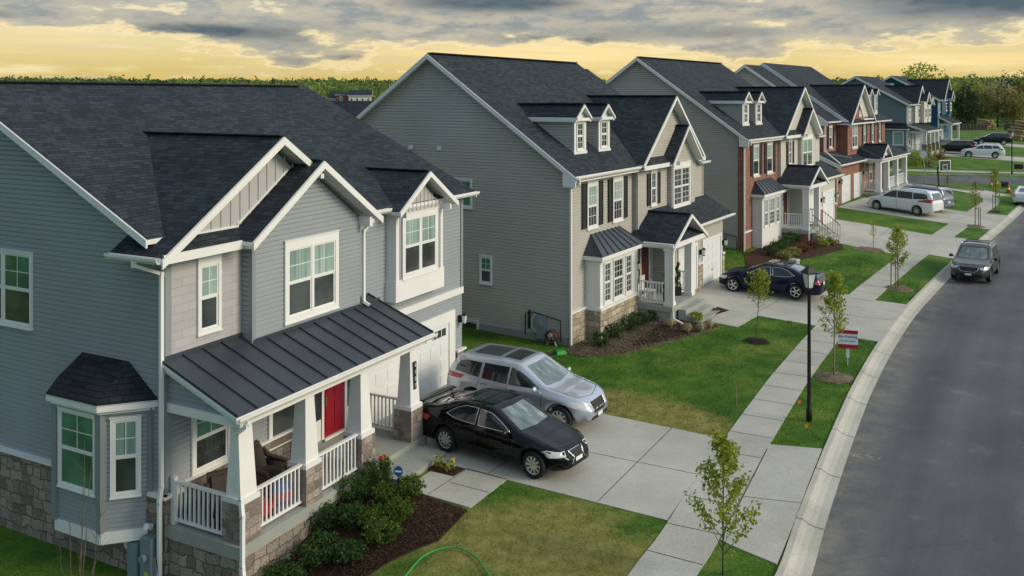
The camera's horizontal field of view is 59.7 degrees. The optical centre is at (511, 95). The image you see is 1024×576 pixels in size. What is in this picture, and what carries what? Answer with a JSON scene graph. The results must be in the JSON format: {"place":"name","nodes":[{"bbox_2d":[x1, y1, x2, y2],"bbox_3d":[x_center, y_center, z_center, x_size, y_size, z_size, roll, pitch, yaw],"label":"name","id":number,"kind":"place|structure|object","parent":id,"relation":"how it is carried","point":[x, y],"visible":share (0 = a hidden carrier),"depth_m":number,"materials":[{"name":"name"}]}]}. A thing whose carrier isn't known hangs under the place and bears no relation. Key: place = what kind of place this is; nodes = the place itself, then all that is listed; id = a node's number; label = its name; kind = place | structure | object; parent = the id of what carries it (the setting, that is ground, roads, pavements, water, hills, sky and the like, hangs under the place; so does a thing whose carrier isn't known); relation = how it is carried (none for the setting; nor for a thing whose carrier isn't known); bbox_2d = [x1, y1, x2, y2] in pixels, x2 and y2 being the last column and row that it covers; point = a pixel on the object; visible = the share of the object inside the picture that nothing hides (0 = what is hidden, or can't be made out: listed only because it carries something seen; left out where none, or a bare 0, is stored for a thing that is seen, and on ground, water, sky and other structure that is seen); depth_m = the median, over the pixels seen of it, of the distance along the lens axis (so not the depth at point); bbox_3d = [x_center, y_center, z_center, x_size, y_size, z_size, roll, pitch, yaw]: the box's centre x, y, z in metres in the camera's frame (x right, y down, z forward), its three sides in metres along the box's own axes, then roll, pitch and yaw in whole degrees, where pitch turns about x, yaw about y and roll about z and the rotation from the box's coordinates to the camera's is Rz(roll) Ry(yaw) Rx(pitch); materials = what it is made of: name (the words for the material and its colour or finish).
{"place":"outdoors","nodes":[
{"label":"outdoors","id":0,"kind":"place"},
{"bbox_2d":[0,112,1023,575],"bbox_3d":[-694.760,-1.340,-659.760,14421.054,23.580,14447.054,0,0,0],"label":"lawn ground","id":1,"kind":"structure","parent":0,"point":[30,554],"depth_m":26.66,"materials":[{"name":"green plant"}]},
{"bbox_2d":[56,441,110,575],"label":"bare shrub","id":2,"kind":"object","parent":1,"relation":"on","point":[80,556],"visible":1,"depth_m":14.90,"materials":[{"name":"brown plant"}]},
{"bbox_2d":[0,80,479,575],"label":"house","id":3,"kind":"structure","parent":1,"relation":"on","point":[198,281],"depth_m":21.12,"materials":[{"name":"grey"}]},
{"bbox_2d":[0,248,33,330],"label":"window","id":4,"kind":"structure","parent":3,"relation":"in","point":[16,266],"depth_m":21.49,"materials":[{"name":"green glass"}]},
{"bbox_2d":[56,405,95,497],"bbox_3d":[-9.473,7.723,19.398,1.260,1.775,0.072,0,0,28],"label":"window","id":5,"kind":"structure","parent":3,"relation":"in","point":[74,427],"depth_m":19.43,"materials":[{"name":"green glass"}]},
{"bbox_2d":[109,414,141,499],"bbox_3d":[-8.308,7.772,19.189,0.660,1.755,0.072,0,0,-17],"label":"window","id":6,"kind":"structure","parent":3,"relation":"in","point":[125,431],"depth_m":19.20,"materials":[{"name":"white glass"}]},
{"bbox_2d":[196,253,222,336],"bbox_3d":[-6.844,4.482,20.204,0.072,1.795,0.730,0,0,28],"label":"window","id":7,"kind":"structure","parent":3,"relation":"in","point":[209,268],"depth_m":20.20,"materials":[{"name":"clear glass"}]},
{"bbox_2d":[191,418,230,476],"bbox_3d":[-6.821,7.682,20.293,0.072,1.655,1.210,0,0,28],"label":"window","id":8,"kind":"structure","parent":3,"relation":"in","point":[210,442],"depth_m":20.20,"materials":[{"name":"glass"}]},
{"bbox_2d":[204,468,227,529],"bbox_3d":[-6.140,8.715,19.263,0.930,1.000,0.884,0,0,-34],"label":"wicker chair","id":9,"kind":"object","parent":3,"relation":"on","point":[216,479],"visible":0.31,"depth_m":19.34,"materials":[{"name":"brown wicker"}]},
{"bbox_2d":[253,439,287,497],"bbox_3d":[-5.794,8.715,20.861,0.884,1.000,0.930,0,0,19],"label":"wicker chair","id":10,"kind":"object","parent":3,"relation":"on","point":[271,465],"visible":0.54,"depth_m":21.00,"materials":[{"name":"brown wicker"}]},
{"bbox_2d":[268,404,294,450],"bbox_3d":[-5.696,7.828,22.439,0.072,1.805,1.220,0,0,28],"label":"window","id":11,"kind":"structure","parent":3,"relation":"in","point":[280,421],"depth_m":22.32,"materials":[{"name":"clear glass"}]},
{"bbox_2d":[283,230,339,325],"bbox_3d":[-5.098,4.613,22.835,0.072,2.075,2.110,0,0,28],"label":"window","id":12,"kind":"structure","parent":3,"relation":"in","point":[311,263],"depth_m":22.78,"materials":[{"name":"white glass"}]},
{"bbox_2d":[324,382,343,437],"bbox_3d":[-4.832,8.080,24.145,0.110,2.120,0.880,0,0,28],"label":"front door","id":13,"kind":"structure","parent":3,"relation":"in","point":[334,395],"depth_m":24.14,"materials":[{"name":"red wood"}]},
{"bbox_2d":[368,323,448,421],"bbox_3d":[-3.199,8.485,27.342,0.160,2.030,4.680,0,0,28],"label":"garage door","id":14,"kind":"structure","parent":3,"relation":"in","point":[433,357],"depth_m":28.01,"materials":[{"name":"white"}]},
{"bbox_2d":[402,206,438,280],"bbox_3d":[-2.784,4.487,27.260,0.052,1.985,1.980,0,0,28],"label":"window","id":15,"kind":"structure","parent":3,"relation":"in","point":[420,229],"depth_m":27.20,"materials":[{"name":"white glass"}]},
{"bbox_2d":[331,101,372,116],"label":"house","id":16,"kind":"structure","parent":1,"relation":"on","point":[355,108],"depth_m":51.09,"materials":[{"name":"grey"}]},
{"bbox_2d":[347,90,372,100],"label":"house","id":17,"kind":"structure","parent":1,"relation":"on","point":[359,95],"depth_m":302.35,"materials":[{"name":"beige"}]},
{"bbox_2d":[274,480,466,575],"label":"mulch bed","id":18,"kind":"object","parent":1,"relation":"on","point":[321,571],"visible":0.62,"depth_m":19.57,"materials":[{"name":"brown wood"}]},
{"bbox_2d":[254,551,311,575],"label":"shrub","id":19,"kind":"object","parent":18,"relation":"on","point":[298,569],"visible":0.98,"depth_m":18.77,"materials":[{"name":"green plant"}]},
{"bbox_2d":[292,529,342,568],"bbox_3d":[-4.152,9.803,19.313,1.134,0.617,1.159,0,0,-37],"label":"shrub","id":20,"kind":"object","parent":18,"relation":"on","point":[309,553],"visible":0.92,"depth_m":19.19,"materials":[{"name":"green plant"}]},
{"bbox_2d":[307,499,342,532],"bbox_3d":[-4.293,9.590,20.345,1.125,0.617,1.115,0,0,0],"label":"shrub","id":21,"kind":"object","parent":18,"relation":"on","point":[334,513],"visible":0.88,"depth_m":20.16,"materials":[{"name":"green plant"}]},
{"bbox_2d":[331,537,369,564],"bbox_3d":[-3.464,9.753,19.112,0.807,0.429,0.817,0,0,-30],"label":"shrub","id":22,"kind":"object","parent":18,"relation":"on","point":[343,551],"visible":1,"depth_m":19.01,"materials":[{"name":"green plant"}]},
{"bbox_2d":[329,471,372,500],"bbox_3d":[-3.759,9.289,21.233,1.080,0.643,1.098,0,0,0],"label":"shrub","id":23,"kind":"object","parent":18,"relation":"on","point":[356,486],"visible":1,"depth_m":21.01,"materials":[{"name":"green plant"}]},
{"bbox_2d":[333,499,371,530],"bbox_3d":[-3.600,9.492,20.224,0.896,0.622,0.794,0,0,0],"label":"shrub","id":24,"kind":"object","parent":18,"relation":"on","point":[347,520],"visible":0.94,"depth_m":20.08,"materials":[{"name":"green plant"}]},
{"bbox_2d":[349,499,394,528],"bbox_3d":[-3.159,9.507,20.101,1.083,0.478,0.959,0,0,0],"label":"shrub","id":25,"kind":"object","parent":18,"relation":"on","point":[375,509],"visible":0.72,"depth_m":20.01,"materials":[{"name":"green plant"}]},
{"bbox_2d":[355,454,393,486],"bbox_3d":[-3.330,9.221,21.769,0.979,0.677,0.971,0,0,0],"label":"shrub","id":26,"kind":"object","parent":18,"relation":"on","point":[381,472],"visible":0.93,"depth_m":21.68,"materials":[{"name":"green plant"}]},
{"bbox_2d":[360,516,405,545],"bbox_3d":[-2.803,9.527,19.552,1.005,0.470,1.039,0,0,0],"label":"shrub","id":27,"kind":"object","parent":18,"relation":"on","point":[374,528],"visible":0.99,"depth_m":19.43,"materials":[{"name":"green plant"}]},
{"bbox_2d":[371,480,401,503],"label":"shrub","id":28,"kind":"object","parent":18,"relation":"on","point":[388,491],"visible":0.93,"depth_m":20.85,"materials":[{"name":"green plant"}]},
{"bbox_2d":[378,494,414,522],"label":"shrub","id":29,"kind":"object","parent":18,"relation":"on","point":[404,507],"visible":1,"depth_m":20.11,"materials":[{"name":"green plant"}]},
{"bbox_2d":[395,472,426,497],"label":"shrub","id":30,"kind":"object","parent":18,"relation":"on","point":[411,489],"visible":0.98,"depth_m":21.03,"materials":[{"name":"green plant"}]},
{"bbox_2d":[428,462,464,475],"bbox_3d":[-1.786,9.532,22.692,1.074,0.120,0.520,0,0,29],"label":"flower bed","id":31,"kind":"object","parent":1,"relation":"on","point":[450,472],"visible":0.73,"depth_m":22.54,"materials":[{"name":"brown soil"}]},
{"bbox_2d":[405,546,489,575],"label":"garden hose","id":32,"kind":"object","parent":1,"relation":"on","point":[465,550],"visible":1,"depth_m":18.35,"materials":[{"name":"green rubber"}]},
{"bbox_2d":[406,468,506,507],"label":"front walk","id":33,"kind":"structure","parent":1,"relation":"on","point":[467,488],"depth_m":21.63,"materials":[{"name":"concrete"}]},
{"bbox_2d":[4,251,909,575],"bbox_3d":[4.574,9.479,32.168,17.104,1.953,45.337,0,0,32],"label":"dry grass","id":34,"kind":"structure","parent":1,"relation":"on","point":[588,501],"depth_m":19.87,"materials":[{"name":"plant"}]},
{"bbox_2d":[2,75,1016,88],"bbox_3d":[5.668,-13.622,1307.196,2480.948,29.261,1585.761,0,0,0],"label":"forest","id":35,"kind":"object","parent":1,"relation":"on","point":[218,80],"visible":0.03,"depth_m":761.82,"materials":[{"name":"green plant"}]},
{"bbox_2d":[0,71,1023,121],"bbox_3d":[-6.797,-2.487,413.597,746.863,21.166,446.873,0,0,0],"label":"forest","id":36,"kind":"object","parent":1,"relation":"on","point":[324,89],"visible":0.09,"depth_m":392.49,"materials":[{"name":"green plant"}]},
{"bbox_2d":[356,52,735,345],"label":"house","id":37,"kind":"structure","parent":1,"relation":"on","point":[587,206],"depth_m":36.43,"materials":[{"name":"beige"}]},
{"bbox_2d":[455,178,472,208],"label":"window","id":38,"kind":"structure","parent":37,"relation":"in","point":[467,201],"depth_m":36.15,"materials":[{"name":"white glass"}]},
{"bbox_2d":[478,255,492,285],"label":"window","id":39,"kind":"structure","parent":37,"relation":"in","point":[485,262],"depth_m":35.68,"materials":[{"name":"white glass"}]},
{"bbox_2d":[576,121,584,151],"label":"window","id":40,"kind":"structure","parent":37,"relation":"in","point":[579,124],"depth_m":35.74,"materials":[{"name":"clear glass"}]},
{"bbox_2d":[586,179,598,230],"bbox_3d":[3.194,4.242,35.272,0.072,2.075,0.980,0,0,32],"label":"window","id":41,"kind":"structure","parent":37,"relation":"in","point":[592,185],"depth_m":35.29,"materials":[{"name":"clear glass"}]},
{"bbox_2d":[600,120,608,148],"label":"window","id":42,"kind":"structure","parent":37,"relation":"in","point":[604,123],"depth_m":37.60,"materials":[{"name":"clear glass"}]},
{"bbox_2d":[603,259,611,304],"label":"window","id":43,"kind":"structure","parent":37,"relation":"in","point":[607,266],"depth_m":35.02,"materials":[{"name":"clear glass"}]},
{"bbox_2d":[612,175,623,223],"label":"window","id":44,"kind":"structure","parent":37,"relation":"in","point":[617,180],"depth_m":37.28,"materials":[{"name":"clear glass"}]},
{"bbox_2d":[613,255,624,300],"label":"window","id":45,"kind":"structure","parent":37,"relation":"in","point":[618,263],"depth_m":35.90,"materials":[{"name":"clear glass"}]},
{"bbox_2d":[625,252,632,295],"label":"window","id":46,"kind":"structure","parent":37,"relation":"in","point":[629,257],"depth_m":36.72,"materials":[{"name":"clear glass"}]},
{"bbox_2d":[641,247,648,294],"bbox_3d":[5.803,7.640,39.076,0.110,2.080,0.900,0,0,32],"label":"front door","id":47,"kind":"structure","parent":37,"relation":"in","point":[644,250],"depth_m":39.13,"materials":[{"name":"red wood"}]},
{"bbox_2d":[650,169,657,206],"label":"window","id":48,"kind":"structure","parent":37,"relation":"in","point":[653,172],"depth_m":39.93,"materials":[{"name":"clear glass"}]},
{"bbox_2d":[673,160,690,208],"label":"window","id":49,"kind":"structure","parent":37,"relation":"in","point":[682,172],"depth_m":42.26,"materials":[{"name":"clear glass"}]},
{"bbox_2d":[680,246,695,291],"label":"garage door","id":50,"kind":"structure","parent":37,"relation":"in","point":[681,253],"depth_m":40.28,"materials":[{"name":"white metal"}]},
{"bbox_2d":[704,236,719,284],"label":"garage door","id":51,"kind":"structure","parent":37,"relation":"in","point":[712,252],"depth_m":43.50,"materials":[{"name":"white metal"}]},
{"bbox_2d":[565,319,719,356],"bbox_3d":[4.877,9.445,35.050,7.452,0.260,2.832,0,0,-40],"label":"mulch bed","id":52,"kind":"object","parent":1,"relation":"on","point":[615,353],"visible":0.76,"depth_m":33.83,"materials":[{"name":"brown wood"}]},
{"bbox_2d":[620,313,641,330],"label":"shrub","id":53,"kind":"object","parent":52,"relation":"on","point":[635,321],"visible":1,"depth_m":35.63,"materials":[{"name":"green plant"}]},
{"bbox_2d":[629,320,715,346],"bbox_3d":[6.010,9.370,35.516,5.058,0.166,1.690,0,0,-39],"label":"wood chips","id":54,"kind":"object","parent":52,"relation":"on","point":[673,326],"visible":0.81,"depth_m":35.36,"materials":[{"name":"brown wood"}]},
{"bbox_2d":[683,426,761,574],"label":"sapling","id":55,"kind":"object","parent":1,"relation":"on","point":[727,456],"visible":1,"depth_m":17.63,"materials":[{"name":"green plant"}]},
{"bbox_2d":[605,56,844,250],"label":"house","id":56,"kind":"structure","parent":1,"relation":"on","point":[768,175],"depth_m":53.39,"materials":[{"name":"beige"}]},
{"bbox_2d":[802,134,812,164],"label":"window","id":57,"kind":"structure","parent":56,"relation":"in","point":[807,142],"depth_m":58.34,"materials":[{"name":"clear glass"}]},
{"bbox_2d":[824,191,832,223],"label":"garage door","id":58,"kind":"structure","parent":56,"relation":"in","point":[828,205],"depth_m":59.57,"materials":[{"name":"white metal"}]},
{"bbox_2d":[709,310,756,326],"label":"front walk","id":59,"kind":"structure","parent":1,"relation":"on","point":[732,318],"depth_m":37.44,"materials":[{"name":"concrete"}]},
{"bbox_2d":[742,337,769,344],"bbox_3d":[9.366,9.409,34.355,1.050,0.096,1.076,0,0,0],"label":"mulch ring","id":60,"kind":"object","parent":1,"relation":"on","point":[756,341],"visible":0.99,"depth_m":34.16,"materials":[{"name":"brown wood"}]},
{"bbox_2d":[744,266,772,338],"bbox_3d":[9.519,8.009,34.324,0.975,3.005,0.943,0,0,38],"label":"sapling","id":61,"kind":"object","parent":60,"relation":"on","point":[760,276],"visible":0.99,"depth_m":34.22,"materials":[{"name":"green plant"}]},
{"bbox_2d":[720,444,821,565],"bbox_3d":[6.266,9.534,21.287,1.347,0.125,6.592,0,0,26],"label":"driveway apron","id":62,"kind":"object","parent":1,"relation":"on","point":[778,484],"visible":0.84,"depth_m":20.99,"materials":[{"name":"concrete"}]},
{"bbox_2d":[744,241,843,265],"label":"mulch bed","id":63,"kind":"object","parent":1,"relation":"on","point":[756,256],"visible":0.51,"depth_m":49.59,"materials":[{"name":"brown soil"}]},
{"bbox_2d":[800,265,817,421],"bbox_3d":[8.670,7.280,26.040,0.360,4.640,0.360,0,0,-20],"label":"lamp post","id":64,"kind":"object","parent":1,"relation":"on","point":[809,273],"visible":0.98,"depth_m":26.00,"materials":[{"name":"black metal"}]},
{"bbox_2d":[734,63,910,205],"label":"house","id":65,"kind":"structure","parent":1,"relation":"on","point":[857,150],"depth_m":73.22,"materials":[{"name":"brick"}]},
{"bbox_2d":[842,176,849,202],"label":"garage door","id":66,"kind":"structure","parent":65,"relation":"in","point":[846,180],"depth_m":69.35,"materials":[{"name":"white metal"}]},
{"bbox_2d":[813,372,853,383],"bbox_3d":[10.850,9.423,29.993,1.366,0.129,1.350,0,0,0],"label":"mulch ring","id":67,"kind":"object","parent":1,"relation":"on","point":[837,378],"visible":0.99,"depth_m":29.80,"materials":[{"name":"brown soil"}]},
{"bbox_2d":[815,269,848,373],"bbox_3d":[10.790,7.697,29.998,1.151,3.704,1.054,0,0,31],"label":"sapling","id":68,"kind":"object","parent":67,"relation":"on","point":[834,280],"visible":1,"depth_m":29.95,"materials":[{"name":"green plant"}]},
{"bbox_2d":[838,328,857,365],"bbox_3d":[11.802,8.858,31.357,0.660,1.370,0.086,0,0,14],"label":"sign","id":69,"kind":"object","parent":1,"relation":"on","point":[848,339],"visible":0.99,"depth_m":31.32,"materials":[{"name":"white plastic"}]},
{"bbox_2d":[849,300,905,341],"bbox_3d":[15.145,9.427,37.529,1.657,0.267,6.666,0,0,32],"label":"driveway apron","id":70,"kind":"object","parent":1,"relation":"on","point":[873,320],"visible":0.78,"depth_m":37.38,"materials":[{"name":"concrete"}]},
{"bbox_2d":[841,76,941,159],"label":"house","id":71,"kind":"structure","parent":1,"relation":"on","point":[906,109],"depth_m":104.98,"materials":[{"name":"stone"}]},
{"bbox_2d":[884,285,912,291],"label":"mulch ring","id":72,"kind":"object","parent":1,"relation":"on","point":[899,288],"visible":0.98,"depth_m":42.52,"materials":[{"name":"brown soil"}]},
{"bbox_2d":[884,223,910,287],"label":"sapling","id":73,"kind":"object","parent":72,"relation":"on","point":[897,235],"visible":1,"depth_m":42.82,"materials":[{"name":"green plant"}]},
{"bbox_2d":[775,183,1023,575],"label":"curb","id":74,"kind":"structure","parent":1,"relation":"on","point":[799,558],"depth_m":24.61,"materials":[{"name":"concrete"}]},
{"bbox_2d":[883,76,961,142],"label":"house","id":75,"kind":"structure","parent":1,"relation":"on","point":[941,92],"depth_m":132.62,"materials":[{"name":"blue"}]},
{"bbox_2d":[901,61,944,78],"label":"tree","id":76,"kind":"object","parent":1,"relation":"on","point":[908,74],"visible":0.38,"depth_m":174.44,"materials":[{"name":"green plant"}]},
{"bbox_2d":[928,237,966,258],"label":"driveway apron","id":77,"kind":"object","parent":1,"relation":"on","point":[947,248],"visible":0.66,"depth_m":52.52,"materials":[{"name":"concrete"}]},
{"bbox_2d":[952,80,983,124],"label":"tree","id":78,"kind":"object","parent":1,"relation":"on","point":[971,97],"visible":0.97,"depth_m":191.23,"materials":[{"name":"green plant"}]},
{"bbox_2d":[966,225,985,227],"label":"mulch ring","id":79,"kind":"object","parent":1,"relation":"on","point":[977,226],"visible":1,"depth_m":60.14,"materials":[{"name":"brown soil"}]},
{"bbox_2d":[968,180,983,225],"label":"sapling","id":80,"kind":"object","parent":79,"relation":"on","point":[976,194],"visible":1,"depth_m":60.48,"materials":[{"name":"green plant"}]},
{"bbox_2d":[966,81,996,121],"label":"tree","id":81,"kind":"object","parent":1,"relation":"on","point":[986,101],"visible":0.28,"depth_m":198.94,"materials":[{"name":"green plant"}]},
{"bbox_2d":[971,214,1005,229],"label":"driveway apron","id":82,"kind":"object","parent":1,"relation":"on","point":[989,221],"visible":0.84,"depth_m":62.92,"materials":[{"name":"concrete"}]},
{"bbox_2d":[979,78,1018,126],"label":"tree","id":83,"kind":"object","parent":1,"relation":"on","point":[994,93],"visible":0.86,"depth_m":195.17,"materials":[{"name":"green plant"}]},
{"bbox_2d":[994,86,1023,123],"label":"tree","id":84,"kind":"object","parent":1,"relation":"on","point":[1014,116],"visible":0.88,"depth_m":193.13,"materials":[{"name":"green plant"}]},
{"bbox_2d":[1007,120,1023,140],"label":"log pile","id":85,"kind":"object","parent":1,"relation":"on","point":[1018,129],"visible":0.86,"depth_m":141.49,"materials":[{"name":"brown wood"}]},
{"bbox_2d":[0,0,1023,81],"label":"sky","id":86,"kind":"structure","parent":0,"point":[162,39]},
{"bbox_2d":[391,392,716,520],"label":"driveway","id":87,"kind":"structure","parent":0,"point":[642,468],"depth_m":22.81,"materials":[{"name":"concrete"}]},
{"bbox_2d":[420,385,588,478],"bbox_3d":[-0.240,8.751,23.665,4.735,1.454,2.260,0,0,36],"label":"parked car","id":88,"kind":"object","parent":87,"relation":"on","point":[535,440],"visible":0.98,"depth_m":23.04,"materials":[{"name":"black paint"}]},
{"bbox_2d":[447,343,607,425],"bbox_3d":[0.441,8.606,26.658,4.835,1.744,2.394,0,0,31],"label":"parked car","id":89,"kind":"object","parent":87,"relation":"on","point":[542,380],"visible":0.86,"depth_m":26.06,"materials":[{"name":"silver paint"}]},
{"bbox_2d":[695,277,848,325],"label":"driveway","id":90,"kind":"structure","parent":0,"point":[715,293],"depth_m":39.85,"materials":[{"name":"concrete"}]},
{"bbox_2d":[719,260,827,298],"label":"parked car","id":91,"kind":"object","parent":90,"relation":"on","point":[785,276],"visible":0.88,"depth_m":40.80,"materials":[{"name":"blue paint"}]},
{"bbox_2d":[628,201,998,575],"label":"sidewalk","id":92,"kind":"structure","parent":0,"point":[684,544],"depth_m":25.86,"materials":[{"name":"concrete"}]},
{"bbox_2d":[823,219,929,254],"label":"driveway","id":93,"kind":"structure","parent":0,"point":[854,234],"depth_m":55.90,"materials":[{"name":"concrete"}]},
{"bbox_2d":[838,197,965,223],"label":"driveway","id":94,"kind":"structure","parent":0,"point":[947,216],"depth_m":65.16,"materials":[{"name":"concrete"}]},
{"bbox_2d":[866,187,943,214],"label":"parked car","id":95,"kind":"object","parent":94,"relation":"on","point":[916,200],"visible":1,"depth_m":64.19,"materials":[{"name":"white paint"}]},
{"bbox_2d":[903,183,953,208],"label":"parked car","id":96,"kind":"object","parent":94,"relation":"on","point":[946,192],"visible":0.27,"depth_m":65.81,"materials":[{"name":"paint"}]},
{"bbox_2d":[812,211,1023,575],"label":"road","id":97,"kind":"structure","parent":0,"point":[936,488],"depth_m":24.24,"materials":[{"name":"grey asphalt"}]},
{"bbox_2d":[949,238,1000,281],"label":"parked car","id":98,"kind":"object","parent":97,"relation":"on","point":[976,258],"visible":1,"depth_m":45.33,"materials":[{"name":"paint"}]},
{"bbox_2d":[890,175,1023,183],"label":"cross street","id":99,"kind":"structure","parent":0,"point":[956,179],"depth_m":88.63,"materials":[{"name":"grey asphalt"}]},
{"bbox_2d":[890,169,1023,173],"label":"sidewalk beyond cross street","id":100,"kind":"structure","parent":0,"point":[916,170],"depth_m":93.88,"materials":[{"name":"concrete"}]},
{"bbox_2d":[945,152,1023,161],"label":"driveway","id":101,"kind":"structure","parent":0,"point":[1004,158],"depth_m":108.71,"materials":[{"name":"concrete"}]},
{"bbox_2d":[939,140,975,152],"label":"parked car","id":102,"kind":"object","parent":101,"relation":"on","point":[957,145],"visible":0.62,"depth_m":111.29,"materials":[{"name":"black paint"}]},
{"bbox_2d":[960,143,1004,157],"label":"parked car","id":103,"kind":"object","parent":101,"relation":"on","point":[993,150],"visible":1,"depth_m":107.35,"materials":[{"name":"white paint"}]},
{"bbox_2d":[974,142,1023,147],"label":"driveway","id":104,"kind":"structure","parent":0,"point":[1009,145],"depth_m":127.80,"materials":[{"name":"concrete"}]},
{"bbox_2d":[973,132,1010,144],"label":"parked car","id":105,"kind":"object","parent":104,"relation":"on","point":[995,137],"visible":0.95,"depth_m":127.27,"materials":[{"name":"paint"}]},
{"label":"mulch ring","id":106,"kind":"structure","parent":0,"visible":0},
{"bbox_2d":[987,167,1001,211],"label":"sapling","id":107,"kind":"object","parent":106,"relation":"on","point":[995,184],"visible":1,"depth_m":67.04,"materials":[{"name":"green plant"}]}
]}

